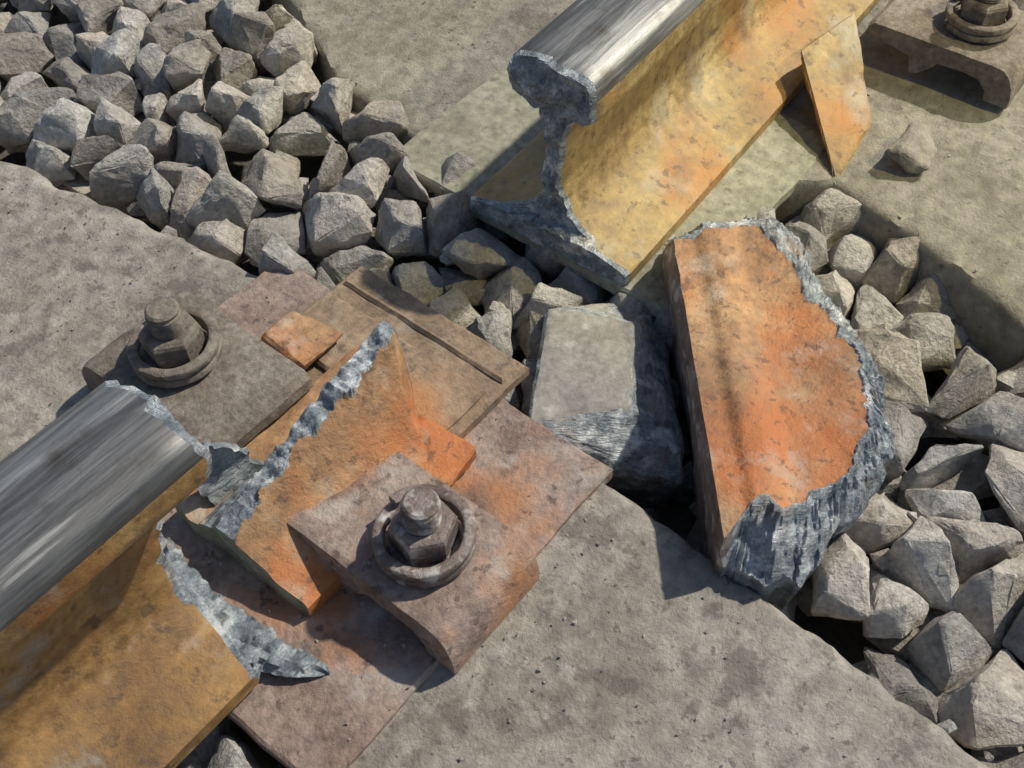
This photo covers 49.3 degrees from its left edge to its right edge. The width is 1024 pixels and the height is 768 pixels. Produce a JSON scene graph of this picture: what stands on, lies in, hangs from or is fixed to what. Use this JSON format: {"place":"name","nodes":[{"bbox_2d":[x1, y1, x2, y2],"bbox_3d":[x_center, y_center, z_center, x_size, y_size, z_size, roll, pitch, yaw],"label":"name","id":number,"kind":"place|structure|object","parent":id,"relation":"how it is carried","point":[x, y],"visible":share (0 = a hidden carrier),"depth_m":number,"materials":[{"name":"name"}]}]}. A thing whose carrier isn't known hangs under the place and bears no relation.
{"place":"outdoors","nodes":[
{"label":"outdoors","id":0,"kind":"place"},
{"bbox_2d":[175,321,428,616],"bbox_3d":[-0.117,0.038,0.709,0.117,0.084,0.171,32,59,23],"label":"rail foot fragment","id":1,"kind":"object","parent":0,"point":[349,418],"visible":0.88,"depth_m":0.70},
{"bbox_2d":[302,265,528,437],"bbox_3d":[-0.087,-0.015,0.795,0.164,0.010,0.116,32,59,23],"label":"rail pad plate","id":2,"kind":"object","parent":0,"point":[515,373],"visible":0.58,"depth_m":0.80,"materials":[{"name":"brown metal"}]},
{"bbox_2d":[344,279,506,382],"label":"ridge","id":3,"kind":"object","parent":2,"relation":"attached to","point":[433,336],"visible":1,"depth_m":0.81,"materials":[{"name":"brown metal"}]},
{"bbox_2d":[0,0,1023,755],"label":"ground","id":4,"kind":"structure","parent":0,"point":[846,640],"depth_m":0.89,"materials":[{"name":"soil"}]},
{"bbox_2d":[0,161,988,767],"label":"concrete sleeper","id":5,"kind":"object","parent":4,"relation":"on","point":[672,673],"visible":0.52,"depth_m":0.68,"materials":[{"name":"grey concrete"}]},
{"bbox_2d":[161,269,612,767],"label":"steel baseplate","id":6,"kind":"object","parent":5,"relation":"on","point":[292,722],"visible":0.27,"depth_m":0.69,"materials":[{"name":"brown metal"}]},
{"bbox_2d":[0,380,260,767],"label":"broken rail","id":7,"kind":"object","parent":6,"relation":"on","point":[119,648],"visible":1,"depth_m":0.58,"materials":[{"name":"metal"}]},
{"bbox_2d":[197,440,263,506],"bbox_3d":[-0.178,0.050,0.704,0.050,0.066,0.016,-37,61,-25],"label":"torn steel sliver","id":8,"kind":"object","parent":7,"relation":"attached to","point":[234,466],"visible":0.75,"depth_m":0.71,"materials":[{"name":"grey metal"}]},
{"bbox_2d":[162,537,329,677],"bbox_3d":[-0.175,0.139,0.671,0.149,0.020,0.036,32,59,23],"label":"torn steel lip","id":9,"kind":"object","parent":7,"relation":"attached to","point":[262,647],"visible":0.72,"depth_m":0.66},
{"bbox_2d":[82,291,312,447],"bbox_3d":[-0.219,-0.017,0.754,0.140,0.084,0.091,32,59,23],"label":"rail fastening","id":10,"kind":"object","parent":6,"relation":"on","point":[201,369],"visible":0.93,"depth_m":0.74,"materials":[{"name":"metal"}]},
{"bbox_2d":[261,311,342,369],"bbox_3d":[-0.151,-0.033,0.791,0.048,0.014,0.044,32,59,23],"label":"broken clip piece","id":11,"kind":"object","parent":6,"relation":"on","point":[304,342],"visible":0.99,"depth_m":0.79,"materials":[{"name":"orange metal"}]},
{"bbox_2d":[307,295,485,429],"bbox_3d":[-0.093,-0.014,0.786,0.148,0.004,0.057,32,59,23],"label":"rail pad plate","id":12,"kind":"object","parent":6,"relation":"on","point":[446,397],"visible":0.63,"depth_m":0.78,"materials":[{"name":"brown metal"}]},
{"bbox_2d":[287,451,538,673],"bbox_3d":[-0.062,0.087,0.673,0.140,0.084,0.083,32,59,23],"label":"rail fastening","id":13,"kind":"object","parent":6,"relation":"on","point":[447,575],"visible":0.98,"depth_m":0.66,"materials":[{"name":"metal"}]},
{"bbox_2d":[418,417,476,486],"bbox_3d":[-0.054,0.050,0.738,0.052,0.021,0.050,32,59,23],"label":"broken clip piece","id":14,"kind":"object","parent":6,"relation":"on","point":[452,457],"visible":0.49,"depth_m":0.73,"materials":[{"name":"orange metal"}]},
{"bbox_2d":[0,1,1023,767],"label":"grit","id":15,"kind":"object","parent":5,"relation":"on","point":[474,473],"visible":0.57,"depth_m":0.69,"materials":[{"name":"stone"}]},
{"bbox_2d":[0,0,1023,767],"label":"ballast","id":16,"kind":"structure","parent":4,"relation":"on","point":[936,634],"depth_m":0.90,"materials":[{"name":"stone"}]},
{"bbox_2d":[528,303,683,505],"bbox_3d":[0.067,0.014,0.844,0.111,0.096,0.157,0,52,0],"label":"rail head fragment","id":17,"kind":"object","parent":16,"relation":"on","point":[602,391],"visible":0.78,"depth_m":0.80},
{"bbox_2d":[661,215,894,609],"bbox_3d":[0.188,0.001,0.794,0.146,0.097,0.328,0,52,0],"label":"rail web fragment","id":18,"kind":"object","parent":16,"relation":"on","point":[779,378],"visible":0.99,"depth_m":0.74,"materials":[{"name":"orange metal"}]},
{"bbox_2d":[258,0,1023,383],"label":"concrete sleeper","id":19,"kind":"object","parent":4,"relation":"on","point":[368,46],"visible":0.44,"depth_m":0.98,"materials":[{"name":"grey concrete"}]},
{"bbox_2d":[397,64,825,316],"bbox_3d":[0.087,-0.201,0.961,0.292,0.013,0.264,32,59,23],"label":"steel baseplate","id":20,"kind":"object","parent":19,"relation":"on","point":[491,126],"visible":0.29,"depth_m":0.95,"materials":[{"name":"grey metal"}]},
{"bbox_2d":[470,0,879,285],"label":"broken rail","id":21,"kind":"object","parent":20,"relation":"on","point":[658,117],"visible":1,"depth_m":0.88,"materials":[{"name":"metal"}]},
{"bbox_2d":[801,13,870,184],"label":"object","id":22,"kind":"object","parent":19,"relation":"on","point":[832,63],"visible":1,"depth_m":0.97,"materials":[{"name":"metal"}]},
{"bbox_2d":[888,122,936,173],"bbox_3d":[0.345,-0.202,0.942,0.036,0.022,0.063,32,58,22],"label":"stone","id":23,"kind":"object","parent":19,"relation":"on","point":[912,149],"visible":1,"depth_m":0.93,"materials":[{"name":"grey stone"}]},
{"bbox_2d":[866,0,1023,108],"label":"rail fastening","id":24,"kind":"object","parent":19,"relation":"on","point":[982,41],"visible":1,"depth_m":0.98,"materials":[{"name":"metal"}]}
]}

